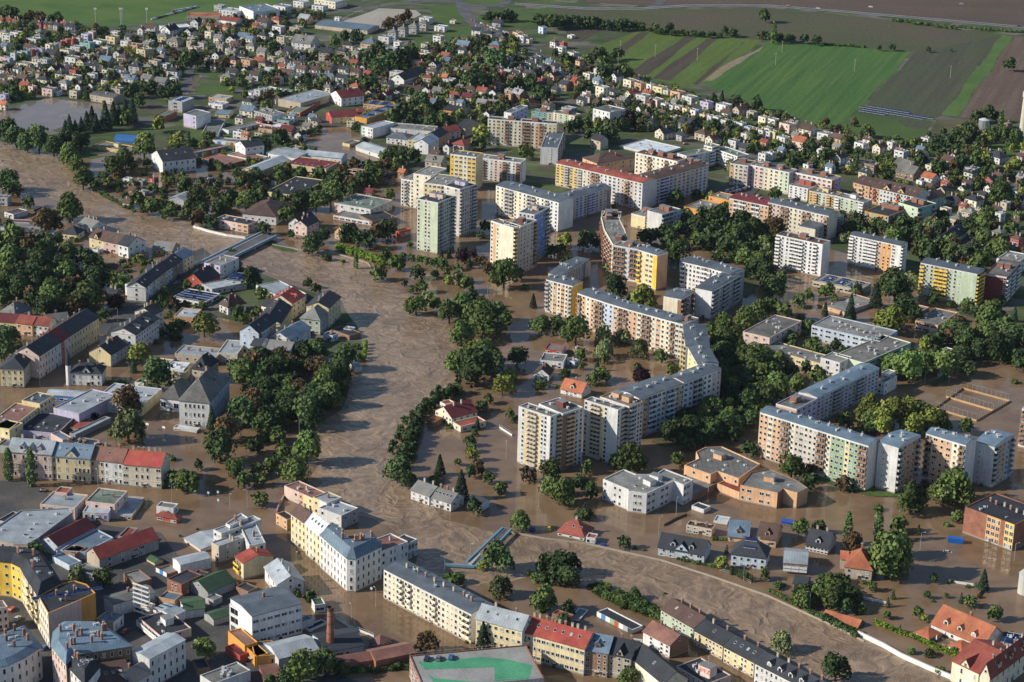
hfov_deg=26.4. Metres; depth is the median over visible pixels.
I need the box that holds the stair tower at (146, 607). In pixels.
[132,582,154,615]
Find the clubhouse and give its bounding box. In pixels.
[90,91,123,104]
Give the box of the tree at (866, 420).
[857,410,877,432]
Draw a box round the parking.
[714,182,758,193]
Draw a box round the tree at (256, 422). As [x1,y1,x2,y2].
[250,411,275,431]
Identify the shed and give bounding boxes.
[0,439,10,452]
[47,389,85,402]
[52,553,81,569]
[76,437,100,444]
[81,563,101,580]
[123,569,151,587]
[146,555,162,565]
[153,602,185,620]
[173,424,199,432]
[192,658,209,674]
[195,569,208,576]
[203,608,229,625]
[205,593,221,605]
[225,272,248,281]
[225,643,248,662]
[235,284,246,290]
[236,582,257,594]
[258,663,279,681]
[305,619,326,631]
[311,597,324,613]
[331,326,360,339]
[336,651,372,672]
[349,361,361,372]
[366,642,415,668]
[467,494,490,511]
[552,609,573,625]
[574,608,587,621]
[713,515,730,524]
[792,574,811,586]
[824,609,864,627]
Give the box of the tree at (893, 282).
[874,266,912,302]
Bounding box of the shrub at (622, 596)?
[617,594,626,598]
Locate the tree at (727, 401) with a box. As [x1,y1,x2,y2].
[721,396,737,410]
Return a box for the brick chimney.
[326,606,333,643]
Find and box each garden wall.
[862,596,885,603]
[954,581,973,585]
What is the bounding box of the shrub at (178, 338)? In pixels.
[174,334,183,339]
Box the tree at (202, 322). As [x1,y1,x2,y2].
[191,311,220,336]
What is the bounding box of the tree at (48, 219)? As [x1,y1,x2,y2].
[29,206,63,231]
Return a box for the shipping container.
[947,536,963,543]
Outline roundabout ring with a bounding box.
[454,0,511,6]
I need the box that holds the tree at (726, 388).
[720,384,739,397]
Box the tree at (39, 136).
[27,124,49,151]
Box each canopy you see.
[63,544,86,559]
[67,418,94,432]
[69,416,110,439]
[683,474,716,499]
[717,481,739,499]
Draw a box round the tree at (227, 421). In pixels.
[214,414,242,435]
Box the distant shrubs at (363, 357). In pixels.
[361,339,367,360]
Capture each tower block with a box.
[417,191,456,253]
[444,179,477,236]
[490,216,538,275]
[517,397,582,470]
[519,204,550,259]
[582,390,642,464]
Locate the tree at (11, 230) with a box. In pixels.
[0,223,24,242]
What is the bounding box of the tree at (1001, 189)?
[988,178,1011,200]
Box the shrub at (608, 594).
[603,592,614,601]
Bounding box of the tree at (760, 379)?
[752,375,767,383]
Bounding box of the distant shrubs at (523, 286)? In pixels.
[3,14,1023,643]
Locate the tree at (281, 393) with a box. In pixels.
[271,388,295,404]
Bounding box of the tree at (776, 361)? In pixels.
[766,358,782,371]
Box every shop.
[287,101,319,116]
[996,251,1023,272]
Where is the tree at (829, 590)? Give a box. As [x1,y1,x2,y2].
[811,577,845,609]
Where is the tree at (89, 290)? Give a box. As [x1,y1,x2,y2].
[68,279,103,308]
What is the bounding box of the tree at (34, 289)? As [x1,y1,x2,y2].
[23,285,39,303]
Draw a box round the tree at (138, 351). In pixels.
[126,341,151,363]
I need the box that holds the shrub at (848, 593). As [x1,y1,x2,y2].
[845,589,852,597]
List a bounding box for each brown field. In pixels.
[555,8,996,51]
[586,0,1023,25]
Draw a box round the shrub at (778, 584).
[773,580,783,589]
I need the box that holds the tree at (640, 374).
[633,365,650,381]
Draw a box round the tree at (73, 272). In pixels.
[64,268,80,277]
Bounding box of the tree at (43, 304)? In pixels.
[34,295,60,315]
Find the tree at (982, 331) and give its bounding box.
[974,322,995,340]
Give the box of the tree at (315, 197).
[306,189,329,210]
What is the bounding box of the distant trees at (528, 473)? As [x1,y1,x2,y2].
[519,465,930,490]
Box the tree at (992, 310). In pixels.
[973,298,1008,324]
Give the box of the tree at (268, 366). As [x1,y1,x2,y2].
[254,357,282,375]
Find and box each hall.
[53,389,112,421]
[104,383,161,416]
[114,134,136,142]
[151,147,196,173]
[174,307,201,324]
[242,197,293,225]
[278,89,330,108]
[315,20,379,34]
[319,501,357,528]
[326,109,357,123]
[361,121,379,134]
[363,120,394,138]
[443,104,470,114]
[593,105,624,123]
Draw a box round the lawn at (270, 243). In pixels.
[268,241,297,251]
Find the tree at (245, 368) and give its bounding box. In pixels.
[232,355,256,383]
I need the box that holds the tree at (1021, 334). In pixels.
[1013,324,1023,347]
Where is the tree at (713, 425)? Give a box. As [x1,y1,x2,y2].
[699,416,726,440]
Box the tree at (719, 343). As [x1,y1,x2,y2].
[714,339,731,354]
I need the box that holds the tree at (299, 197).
[290,189,311,210]
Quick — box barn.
[391,66,426,84]
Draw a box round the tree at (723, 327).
[715,326,729,338]
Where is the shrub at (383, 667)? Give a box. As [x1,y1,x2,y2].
[380,665,389,671]
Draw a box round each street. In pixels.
[17,615,49,668]
[99,248,209,335]
[132,31,195,97]
[301,114,345,126]
[457,96,532,138]
[631,106,1023,210]
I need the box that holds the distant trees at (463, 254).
[91,108,637,419]
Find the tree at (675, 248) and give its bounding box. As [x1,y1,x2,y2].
[663,237,692,263]
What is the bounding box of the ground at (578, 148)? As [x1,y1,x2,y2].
[0,0,1023,323]
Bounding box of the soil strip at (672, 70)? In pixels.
[652,39,716,80]
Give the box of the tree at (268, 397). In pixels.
[256,388,274,407]
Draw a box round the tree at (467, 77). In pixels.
[459,69,477,88]
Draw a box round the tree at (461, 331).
[447,319,475,345]
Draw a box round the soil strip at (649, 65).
[633,36,694,75]
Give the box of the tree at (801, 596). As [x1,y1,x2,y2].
[791,587,813,607]
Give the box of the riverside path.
[0,482,48,516]
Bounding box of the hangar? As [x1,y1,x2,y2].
[168,191,196,206]
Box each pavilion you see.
[395,227,410,237]
[545,343,565,353]
[914,626,942,640]
[947,640,968,652]
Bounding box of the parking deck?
[409,642,543,681]
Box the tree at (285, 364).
[275,354,295,372]
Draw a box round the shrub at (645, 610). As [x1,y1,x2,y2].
[642,607,649,616]
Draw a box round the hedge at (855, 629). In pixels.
[823,613,858,631]
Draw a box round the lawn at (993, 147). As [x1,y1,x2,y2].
[959,144,1020,155]
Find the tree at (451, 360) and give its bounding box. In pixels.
[443,347,466,372]
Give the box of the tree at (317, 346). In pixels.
[307,337,328,357]
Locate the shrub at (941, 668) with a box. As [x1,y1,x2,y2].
[935,666,945,674]
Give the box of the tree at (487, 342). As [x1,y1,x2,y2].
[467,336,492,354]
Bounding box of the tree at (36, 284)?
[26,275,43,292]
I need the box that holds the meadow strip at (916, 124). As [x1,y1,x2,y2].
[897,120,930,129]
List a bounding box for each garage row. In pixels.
[0,222,44,231]
[12,219,33,223]
[193,144,227,156]
[202,153,245,167]
[203,119,224,136]
[213,137,245,145]
[222,121,258,133]
[227,151,267,160]
[259,121,287,128]
[597,608,642,633]
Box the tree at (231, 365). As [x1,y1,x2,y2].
[226,357,241,380]
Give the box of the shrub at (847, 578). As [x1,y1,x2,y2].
[839,574,851,581]
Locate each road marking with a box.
[515,4,1017,27]
[521,3,1014,25]
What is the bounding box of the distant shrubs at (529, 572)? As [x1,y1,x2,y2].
[119,264,949,597]
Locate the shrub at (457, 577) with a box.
[445,572,465,584]
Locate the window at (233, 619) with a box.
[230,615,237,625]
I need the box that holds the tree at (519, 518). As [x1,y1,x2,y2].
[509,509,530,531]
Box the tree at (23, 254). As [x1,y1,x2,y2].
[17,252,26,261]
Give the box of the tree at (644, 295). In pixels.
[629,283,657,307]
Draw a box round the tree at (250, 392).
[241,386,264,411]
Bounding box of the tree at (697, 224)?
[686,216,705,235]
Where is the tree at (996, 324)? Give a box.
[987,320,1001,330]
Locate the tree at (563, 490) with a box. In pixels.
[550,477,574,506]
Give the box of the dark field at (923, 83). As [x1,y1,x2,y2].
[867,36,1000,118]
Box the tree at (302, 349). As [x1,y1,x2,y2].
[292,340,311,360]
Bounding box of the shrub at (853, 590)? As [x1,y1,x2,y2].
[849,587,861,596]
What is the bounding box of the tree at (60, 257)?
[53,252,73,262]
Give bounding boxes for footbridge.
[445,527,511,567]
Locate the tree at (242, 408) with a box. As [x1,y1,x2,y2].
[225,395,255,427]
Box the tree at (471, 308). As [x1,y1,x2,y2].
[462,299,488,317]
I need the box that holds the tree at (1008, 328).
[997,322,1020,344]
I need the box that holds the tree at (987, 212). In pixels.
[976,205,999,225]
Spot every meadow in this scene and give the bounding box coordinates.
[0,0,280,27]
[842,114,928,139]
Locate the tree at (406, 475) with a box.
[392,467,416,486]
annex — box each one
[51,431,71,442]
[55,486,71,495]
[118,527,137,537]
[159,590,182,605]
[202,277,245,293]
[302,615,312,630]
[313,491,341,515]
[356,108,370,114]
[359,211,396,225]
[399,534,417,559]
[878,375,896,394]
[881,369,895,378]
[1000,632,1020,645]
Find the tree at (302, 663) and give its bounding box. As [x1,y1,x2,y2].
[286,648,321,681]
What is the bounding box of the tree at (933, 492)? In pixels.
[926,480,952,504]
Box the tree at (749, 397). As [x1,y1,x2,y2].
[736,387,760,409]
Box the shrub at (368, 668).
[365,665,372,672]
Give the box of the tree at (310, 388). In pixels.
[299,382,318,394]
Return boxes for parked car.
[8,606,15,611]
[13,615,21,620]
[39,488,48,491]
[121,628,129,633]
[423,655,429,661]
[435,655,441,660]
[448,654,453,659]
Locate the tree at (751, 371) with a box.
[736,363,756,375]
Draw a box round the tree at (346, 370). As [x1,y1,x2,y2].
[333,358,351,382]
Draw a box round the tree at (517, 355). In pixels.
[507,346,528,365]
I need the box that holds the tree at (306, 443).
[291,428,321,463]
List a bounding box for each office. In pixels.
[168,96,193,112]
[229,603,237,629]
[230,585,302,640]
[334,193,391,213]
[676,656,730,681]
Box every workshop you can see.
[0,403,38,429]
[0,419,22,441]
[0,511,16,523]
[4,208,27,218]
[21,412,73,439]
[40,491,87,519]
[60,529,112,559]
[83,505,110,521]
[85,488,127,513]
[96,611,123,631]
[103,584,155,613]
[111,496,144,519]
[172,551,210,572]
[175,345,219,363]
[190,569,235,597]
[200,662,250,681]
[215,109,233,118]
[228,628,257,651]
[246,644,268,666]
[252,640,274,666]
[253,109,285,121]
[256,280,305,301]
[348,168,364,175]
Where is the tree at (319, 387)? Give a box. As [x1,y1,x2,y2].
[314,384,328,406]
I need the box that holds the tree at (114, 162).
[101,155,125,172]
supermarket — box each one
[174,288,219,304]
[621,139,680,153]
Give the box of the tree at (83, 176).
[73,165,94,189]
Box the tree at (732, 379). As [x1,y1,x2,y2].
[721,375,741,388]
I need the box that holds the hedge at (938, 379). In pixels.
[931,374,946,385]
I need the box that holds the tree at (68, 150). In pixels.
[58,141,79,165]
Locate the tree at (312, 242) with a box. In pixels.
[301,231,324,253]
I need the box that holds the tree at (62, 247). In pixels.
[58,240,77,254]
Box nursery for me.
[812,273,870,294]
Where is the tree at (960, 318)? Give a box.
[953,315,968,322]
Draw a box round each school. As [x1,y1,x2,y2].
[93,141,136,153]
[159,377,192,412]
[178,366,229,428]
[216,214,257,233]
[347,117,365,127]
[355,103,401,123]
[363,100,393,109]
[684,199,720,218]
[708,192,732,202]
[742,314,800,344]
[749,341,824,369]
[811,315,897,347]
[820,352,851,375]
[823,294,874,315]
[835,334,910,370]
[858,335,878,344]
[902,304,928,321]
[914,308,957,333]
[962,493,1023,550]
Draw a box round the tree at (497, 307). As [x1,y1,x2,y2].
[486,300,508,314]
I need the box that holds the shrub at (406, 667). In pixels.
[402,664,408,669]
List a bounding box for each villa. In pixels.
[0,27,10,37]
[0,64,6,73]
[0,297,32,314]
[32,53,42,60]
[34,31,43,38]
[36,73,52,85]
[55,68,66,78]
[58,76,72,89]
[65,350,106,385]
[77,215,106,233]
[80,47,91,58]
[101,74,111,84]
[117,51,131,61]
[128,59,143,74]
[136,46,150,58]
[149,59,161,68]
[157,30,171,42]
[158,52,169,62]
[166,34,182,46]
[166,65,181,76]
[188,45,200,51]
[190,16,201,29]
[191,352,218,382]
[218,293,246,314]
[220,71,235,83]
[225,43,237,53]
[229,53,241,65]
[235,112,246,124]
[235,137,264,154]
[236,50,248,58]
[241,95,256,106]
[246,40,257,51]
[246,92,256,99]
[257,29,270,40]
[259,57,268,68]
[271,14,283,24]
[273,3,291,13]
[275,48,286,55]
[276,35,288,44]
[277,55,289,63]
[288,48,305,61]
[307,44,319,55]
[314,0,346,8]
[318,46,334,61]
[322,82,334,91]
[342,39,355,50]
[342,54,352,62]
[349,80,361,90]
[388,27,399,40]
[397,24,409,36]
[408,21,419,33]
[418,18,429,30]
[420,44,432,51]
[423,72,432,85]
[424,152,447,167]
[427,399,485,432]
[433,34,443,43]
[446,95,456,104]
[483,28,495,38]
[490,39,500,49]
[491,78,501,89]
[511,86,527,102]
[540,352,566,368]
[550,37,559,47]
[556,46,566,55]
[568,50,578,58]
[590,132,608,149]
[595,85,609,97]
[633,74,643,81]
[644,115,659,128]
[652,84,667,94]
[670,89,685,99]
[694,126,710,141]
[730,534,770,569]
[779,120,795,133]
[792,133,809,150]
[894,147,908,158]
[949,211,966,225]
[950,638,1005,681]
[961,205,977,218]
[963,166,978,180]
[964,192,984,207]
[979,633,1023,681]
[990,148,1009,164]
[991,225,1005,238]
[1010,231,1023,246]
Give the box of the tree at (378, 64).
[367,57,388,74]
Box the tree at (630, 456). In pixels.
[612,442,648,471]
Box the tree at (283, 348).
[272,346,288,352]
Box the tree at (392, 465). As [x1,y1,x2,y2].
[382,455,410,482]
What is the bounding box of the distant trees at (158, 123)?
[0,7,1023,622]
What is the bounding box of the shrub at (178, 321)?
[173,318,184,325]
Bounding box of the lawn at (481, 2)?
[463,0,501,4]
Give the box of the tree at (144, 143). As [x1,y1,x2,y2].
[132,131,155,158]
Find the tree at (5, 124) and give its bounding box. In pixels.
[0,116,16,140]
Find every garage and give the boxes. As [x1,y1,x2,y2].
[55,88,62,96]
[72,437,86,443]
[91,247,102,253]
[93,440,104,445]
[123,176,132,182]
[135,377,147,385]
[137,178,146,185]
[137,252,148,258]
[139,189,148,195]
[148,175,158,182]
[150,596,158,605]
[156,564,176,576]
[179,596,205,618]
[204,177,213,184]
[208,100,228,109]
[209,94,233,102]
[254,130,265,135]
[258,120,276,124]
[258,125,276,132]
[277,116,293,124]
[323,330,337,341]
[343,326,355,329]
[385,46,396,50]
[450,18,456,23]
[525,38,532,43]
[561,105,576,112]
[567,34,574,38]
[567,357,579,366]
[572,345,584,353]
[803,162,812,168]
[916,178,925,184]
[921,135,930,142]
[964,164,979,170]
[1003,120,1012,127]
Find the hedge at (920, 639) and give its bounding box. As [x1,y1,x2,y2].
[873,618,958,656]
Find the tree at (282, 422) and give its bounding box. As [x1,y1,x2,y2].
[273,410,290,429]
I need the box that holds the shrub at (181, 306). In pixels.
[177,304,186,310]
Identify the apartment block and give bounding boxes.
[136,612,191,638]
[383,560,494,643]
[401,174,413,207]
[413,165,446,208]
[424,174,458,195]
[450,150,482,189]
[482,153,525,183]
[487,115,558,148]
[495,181,573,231]
[504,105,527,118]
[531,107,555,120]
[540,131,564,165]
[544,274,582,317]
[548,256,590,280]
[553,109,580,123]
[555,159,593,189]
[559,183,610,219]
[575,287,620,332]
[582,149,634,171]
[582,165,655,209]
[599,210,627,272]
[601,209,620,219]
[603,296,637,342]
[612,240,644,282]
[616,375,683,437]
[627,304,684,356]
[631,206,653,229]
[634,149,685,173]
[634,161,706,205]
[635,245,667,290]
[646,204,680,228]
[663,287,694,315]
[669,362,721,411]
[673,314,698,358]
[677,148,715,166]
[679,255,718,291]
[679,323,709,370]
[686,157,708,188]
[687,344,718,368]
[694,272,741,319]
[704,143,719,164]
[706,261,744,298]
[716,146,748,168]
[729,157,755,186]
[729,192,773,222]
[749,161,796,194]
[757,406,880,491]
[768,198,837,239]
[773,231,830,276]
[776,393,816,418]
[788,179,816,201]
[793,168,840,191]
[799,214,843,238]
[799,363,879,420]
[808,187,842,208]
[834,193,871,213]
[847,231,907,272]
[852,175,875,198]
[864,201,904,224]
[870,178,930,204]
[875,429,921,493]
[898,197,937,219]
[917,257,985,307]
[921,427,976,486]
[926,189,945,208]
[972,429,1015,488]
[983,259,1021,305]
[1017,407,1023,448]
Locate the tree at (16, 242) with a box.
[7,238,21,246]
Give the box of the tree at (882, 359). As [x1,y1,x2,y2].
[878,353,890,364]
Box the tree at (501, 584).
[488,574,512,600]
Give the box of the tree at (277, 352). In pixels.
[271,349,285,357]
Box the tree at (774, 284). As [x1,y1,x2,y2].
[761,274,787,296]
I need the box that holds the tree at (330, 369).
[310,365,341,384]
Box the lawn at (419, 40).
[411,35,456,47]
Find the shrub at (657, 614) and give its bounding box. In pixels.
[652,611,660,618]
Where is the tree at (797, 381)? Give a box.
[789,373,806,393]
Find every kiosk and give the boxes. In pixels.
[155,511,182,523]
[156,501,177,513]
[342,139,359,147]
[691,502,710,513]
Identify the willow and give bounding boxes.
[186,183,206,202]
[592,338,614,359]
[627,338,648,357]
[770,629,792,656]
[846,210,868,229]
[921,216,942,239]
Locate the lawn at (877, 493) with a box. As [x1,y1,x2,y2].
[814,475,901,496]
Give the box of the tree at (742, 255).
[734,246,751,263]
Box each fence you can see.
[336,616,373,636]
[499,425,511,435]
[664,511,686,525]
[935,382,1010,420]
[946,391,993,410]
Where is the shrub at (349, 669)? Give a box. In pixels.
[340,666,351,673]
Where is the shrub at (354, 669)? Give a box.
[351,667,358,673]
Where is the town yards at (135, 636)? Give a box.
[0,480,357,681]
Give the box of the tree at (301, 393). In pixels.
[296,390,307,395]
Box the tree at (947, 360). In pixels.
[932,348,961,375]
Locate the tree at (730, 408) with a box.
[722,406,738,415]
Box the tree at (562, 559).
[549,549,582,572]
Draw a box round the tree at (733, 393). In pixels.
[723,390,736,399]
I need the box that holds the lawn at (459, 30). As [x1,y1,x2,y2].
[445,26,472,34]
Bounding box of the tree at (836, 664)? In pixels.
[820,651,852,680]
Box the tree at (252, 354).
[242,347,266,363]
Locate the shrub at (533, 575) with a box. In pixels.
[530,572,539,583]
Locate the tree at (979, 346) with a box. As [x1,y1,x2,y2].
[971,337,991,358]
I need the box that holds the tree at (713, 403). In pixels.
[699,394,722,417]
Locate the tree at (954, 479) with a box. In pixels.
[931,465,972,503]
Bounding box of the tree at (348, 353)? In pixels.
[330,343,357,368]
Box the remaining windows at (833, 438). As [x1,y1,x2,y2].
[830,436,857,485]
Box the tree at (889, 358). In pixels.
[880,353,900,374]
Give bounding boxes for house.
[0,40,9,51]
[0,72,7,80]
[0,78,8,85]
[0,92,9,100]
[0,99,9,110]
[0,310,18,328]
[0,350,30,387]
[0,546,61,630]
[0,600,8,630]
[0,623,42,681]
[1,33,13,42]
[4,57,12,62]
[4,68,15,76]
[5,15,12,25]
[8,75,17,80]
[8,434,57,480]
[10,29,22,36]
[10,51,18,59]
[12,16,20,26]
[12,63,21,74]
[14,338,50,378]
[15,311,36,336]
[16,60,31,70]
[16,71,29,82]
[18,78,31,88]
[22,49,30,58]
[22,392,54,413]
[23,41,34,49]
[24,64,35,76]
[26,36,41,44]
[27,48,35,55]
[28,83,36,91]
[28,331,61,371]
[31,60,40,67]
[32,580,102,649]
[33,313,56,335]
[35,27,44,36]
[35,67,44,77]
[36,18,42,28]
[38,46,45,55]
[39,325,71,364]
[40,57,51,64]
[42,19,47,29]
[42,86,56,96]
[45,42,53,48]
[45,46,60,60]
[45,310,67,324]
[47,19,53,29]
[47,62,63,71]
[47,80,57,86]
[51,620,133,681]
[52,20,60,30]
[52,41,58,48]
[52,438,95,482]
[53,308,99,357]
[57,40,65,47]
[60,19,65,28]
[60,47,74,56]
[61,61,69,72]
[62,38,70,46]
[62,221,84,239]
[64,21,76,30]
[65,54,79,64]
[66,73,81,82]
[68,36,75,44]
[68,648,100,681]
[69,28,78,36]
[69,67,80,74]
[69,89,80,98]
[70,45,82,51]
[75,35,83,44]
[75,55,88,66]
[75,80,85,90]
[79,41,94,48]
[81,32,91,40]
[85,58,99,71]
[87,72,97,80]
[87,80,96,90]
[88,30,96,38]
[88,226,111,250]
[88,335,127,366]
[91,442,127,485]
[93,38,106,47]
[96,656,127,681]
[97,46,106,55]
[98,53,114,66]
[102,45,111,54]
[102,67,113,76]
[103,230,124,253]
[106,34,119,44]
[106,322,121,338]
[110,30,119,34]
[110,85,123,93]
[111,311,159,351]
[113,47,123,58]
[114,64,124,74]
[116,80,127,85]
[117,232,145,258]
[119,661,151,681]
[120,39,131,47]
[120,68,129,79]
[122,446,170,488]
[124,31,133,39]
[124,73,137,82]
[126,42,142,48]
[126,275,152,301]
[132,632,185,681]
[134,300,163,327]
[135,269,159,294]
[137,25,145,34]
[140,72,154,82]
[142,39,150,46]
[143,21,157,32]
[143,62,153,69]
[143,262,153,270]
[143,264,164,288]
[151,238,180,254]
[151,258,172,285]
[154,75,169,86]
[156,44,165,54]
[159,252,182,280]
[160,23,179,35]
[160,62,170,70]
[160,358,173,365]
[167,361,190,380]
[172,368,189,382]
[174,247,193,272]
[183,263,222,287]
[184,26,196,35]
[186,39,194,47]
[187,35,197,41]
[197,40,207,49]
[199,20,206,26]
[203,56,213,66]
[204,254,238,279]
[205,29,213,38]
[206,21,213,29]
[210,61,218,71]
[211,49,223,60]
[211,533,244,562]
[213,32,223,42]
[213,515,261,540]
[214,4,225,11]
[214,20,222,30]
[215,39,225,50]
[217,340,243,362]
[218,15,243,24]
[219,7,241,16]
[222,22,230,30]
[226,33,239,43]
[226,45,237,55]
[226,513,247,527]
[230,39,240,48]
[231,22,240,31]
[233,128,244,138]
[233,547,274,579]
[237,30,251,39]
[239,102,257,117]
[239,312,276,352]
[241,57,254,66]
[241,65,252,72]
[241,128,251,139]
[242,524,265,549]
[245,33,255,43]
[245,74,254,85]
[249,69,261,80]
[250,332,270,346]
[251,20,259,28]
[254,55,266,65]
[254,87,262,96]
[254,114,265,122]
[255,24,264,34]
[256,45,268,57]
[257,15,271,27]
[260,295,278,312]
[261,299,292,331]
[263,558,304,595]
[264,65,275,77]
[266,336,296,354]
[267,55,275,64]
[268,28,279,39]
[269,320,311,341]
[271,93,279,104]
[272,25,284,33]
[272,286,305,319]
[274,73,283,85]
[276,511,290,530]
[278,61,286,68]
[279,66,295,80]
[284,481,324,510]
[286,61,296,71]
[288,110,297,121]
[288,211,317,230]
[289,25,303,33]
[290,503,311,552]
[291,33,318,49]
[293,0,309,7]
[293,58,302,65]
[294,70,303,80]
[294,128,307,142]
[294,214,318,236]
[296,63,308,73]
[297,12,312,24]
[300,300,334,334]
[302,120,312,130]
[304,512,330,565]
[306,289,340,327]
[307,111,317,122]
[308,63,320,73]
[309,70,313,81]
[311,115,321,126]
[312,3,327,11]
[319,523,382,592]
[322,65,332,72]
[324,60,335,70]
[324,70,334,81]
[331,79,343,90]
[331,88,364,106]
[334,16,341,20]
[335,71,347,82]
[335,222,358,241]
[337,63,349,72]
[349,57,359,65]
[349,66,361,77]
[351,48,360,59]
[359,62,367,72]
[363,68,372,74]
[363,185,374,196]
[365,87,376,98]
[377,533,407,575]
[378,34,392,44]
[380,77,394,89]
[382,88,394,100]
[383,171,395,184]
[386,129,413,145]
[389,70,401,76]
[393,40,402,46]
[396,83,423,90]
[397,165,407,178]
[408,132,427,149]
[410,477,443,505]
[411,59,418,66]
[414,133,438,154]
[419,15,432,24]
[422,83,432,92]
[425,65,437,74]
[427,127,447,147]
[429,58,440,69]
[429,147,442,154]
[429,483,463,511]
[430,95,437,106]
[431,85,442,92]
[434,24,447,31]
[440,49,451,57]
[441,55,451,63]
[441,71,449,82]
[442,77,455,81]
[442,124,460,139]
[443,141,453,154]
[449,89,459,96]
[452,136,472,151]
[455,38,471,50]
[456,97,465,106]
[458,44,466,54]
[458,117,480,136]
[461,90,474,103]
[462,64,473,71]
[465,83,474,92]
[471,24,483,35]
[475,85,489,93]
[475,601,532,647]
[476,97,488,106]
[483,108,494,116]
[489,86,500,96]
[495,63,504,70]
[498,31,508,41]
[504,87,512,93]
[505,57,512,68]
[505,91,513,103]
[506,53,513,61]
[510,67,519,76]
[513,30,522,37]
[516,64,523,75]
[517,33,527,42]
[521,60,529,68]
[522,67,535,78]
[525,612,594,675]
[526,57,534,67]
[526,95,539,107]
[532,53,540,63]
[533,64,541,75]
[533,362,553,380]
[536,79,546,86]
[537,50,545,58]
[538,26,546,33]
[538,76,545,82]
[541,63,550,73]
[542,99,555,109]
[544,57,553,64]
[545,74,551,85]
[548,69,561,81]
[550,60,558,71]
[550,84,560,94]
[556,515,597,543]
[557,67,564,77]
[558,78,572,90]
[559,41,567,46]
[560,377,591,398]
[565,74,571,80]
[570,74,578,82]
[572,81,581,90]
[575,56,584,70]
[576,94,586,105]
[583,71,593,79]
[585,91,593,102]
[586,633,614,677]
[592,75,602,86]
[592,97,600,106]
[602,96,613,102]
[608,632,642,679]
[610,70,624,82]
[612,97,622,105]
[616,103,626,109]
[618,94,629,103]
[623,77,636,87]
[625,87,638,96]
[632,644,688,681]
[634,80,646,90]
[636,93,650,103]
[636,103,643,111]
[642,87,654,94]
[642,109,650,117]
[642,619,688,658]
[646,82,654,89]
[649,97,663,106]
[654,125,675,139]
[657,107,666,114]
[657,532,711,562]
[660,598,717,642]
[661,101,669,107]
[663,88,669,96]
[668,103,676,110]
[670,96,679,104]
[670,114,681,124]
[675,105,683,110]
[676,129,686,141]
[677,115,697,129]
[682,94,697,104]
[682,106,690,111]
[686,519,715,536]
[690,101,702,113]
[690,109,698,117]
[693,618,742,659]
[699,111,707,116]
[700,100,713,109]
[705,132,721,144]
[706,114,714,121]
[713,115,721,121]
[716,102,731,111]
[719,123,729,130]
[720,118,729,124]
[721,107,731,118]
[723,635,775,677]
[727,519,751,541]
[728,137,739,148]
[732,103,747,116]
[736,120,746,127]
[741,131,749,141]
[744,125,753,130]
[746,110,757,119]
[754,651,828,681]
[756,521,782,547]
[758,114,769,122]
[758,127,767,137]
[758,151,769,161]
[759,136,770,147]
[762,125,772,129]
[765,129,773,139]
[767,117,779,126]
[767,149,775,160]
[769,129,777,139]
[776,134,789,143]
[776,144,787,157]
[783,548,808,574]
[789,117,800,128]
[790,129,800,140]
[798,120,817,136]
[805,525,836,554]
[817,130,832,139]
[825,160,835,173]
[830,131,846,142]
[831,140,842,153]
[832,151,847,165]
[840,543,873,580]
[854,140,868,151]
[858,165,872,176]
[862,134,873,146]
[862,161,880,173]
[872,140,887,154]
[887,139,896,150]
[895,162,923,180]
[915,143,926,154]
[916,147,929,160]
[921,170,938,184]
[925,163,935,172]
[925,181,935,190]
[930,604,1003,642]
[933,223,967,249]
[937,183,954,197]
[940,171,950,181]
[940,177,951,185]
[940,206,951,217]
[941,153,954,161]
[950,149,959,156]
[956,182,971,194]
[958,199,969,212]
[961,177,973,189]
[978,188,988,201]
[984,173,996,183]
[984,181,994,193]
[992,202,1002,210]
[993,169,1002,175]
[995,211,1005,222]
[1000,199,1010,210]
[1009,215,1021,228]
[1012,184,1020,195]
[1015,171,1023,183]
[1016,150,1023,161]
[1018,192,1023,207]
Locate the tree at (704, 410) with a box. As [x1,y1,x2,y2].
[696,403,714,420]
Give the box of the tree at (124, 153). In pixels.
[115,147,135,169]
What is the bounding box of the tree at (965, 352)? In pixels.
[953,344,974,364]
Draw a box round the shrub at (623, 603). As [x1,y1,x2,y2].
[618,600,626,609]
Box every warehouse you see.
[0,508,72,547]
[40,517,95,554]
[86,527,159,567]
[154,110,176,121]
[159,24,190,32]
[183,529,213,551]
[187,12,221,21]
[239,4,279,20]
[244,155,289,174]
[248,86,280,94]
[263,634,318,668]
[266,176,321,198]
[268,147,306,161]
[305,149,346,163]
[312,627,364,655]
[356,142,386,157]
[391,123,437,134]
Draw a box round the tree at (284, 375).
[278,372,287,379]
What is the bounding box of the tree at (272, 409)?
[255,403,283,429]
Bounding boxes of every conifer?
[61,119,66,132]
[66,114,72,133]
[72,120,79,133]
[78,117,85,131]
[83,111,90,129]
[85,105,97,129]
[91,113,100,131]
[99,100,112,130]
[109,101,119,124]
[114,104,123,122]
[120,98,127,119]
[128,95,138,121]
[129,358,137,372]
[206,406,215,430]
[433,454,445,476]
[446,248,451,257]
[455,469,469,500]
[466,255,472,268]
[474,417,480,429]
[474,621,490,648]
[529,293,536,307]
[594,359,599,371]
[718,90,724,102]
[821,302,828,315]
[843,293,856,320]
[868,282,882,307]
[976,569,989,591]
[1011,306,1018,321]
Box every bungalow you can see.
[105,284,121,299]
[109,261,122,272]
[122,196,132,205]
[127,183,138,194]
[135,68,144,76]
[225,65,239,76]
[259,106,274,111]
[277,43,292,54]
[280,123,296,135]
[337,45,348,54]
[360,36,376,47]
[492,17,503,26]
[610,86,617,94]
[646,97,653,107]
[738,140,751,152]
[845,158,855,168]
[893,157,918,165]
[945,192,961,206]
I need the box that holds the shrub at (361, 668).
[357,665,365,672]

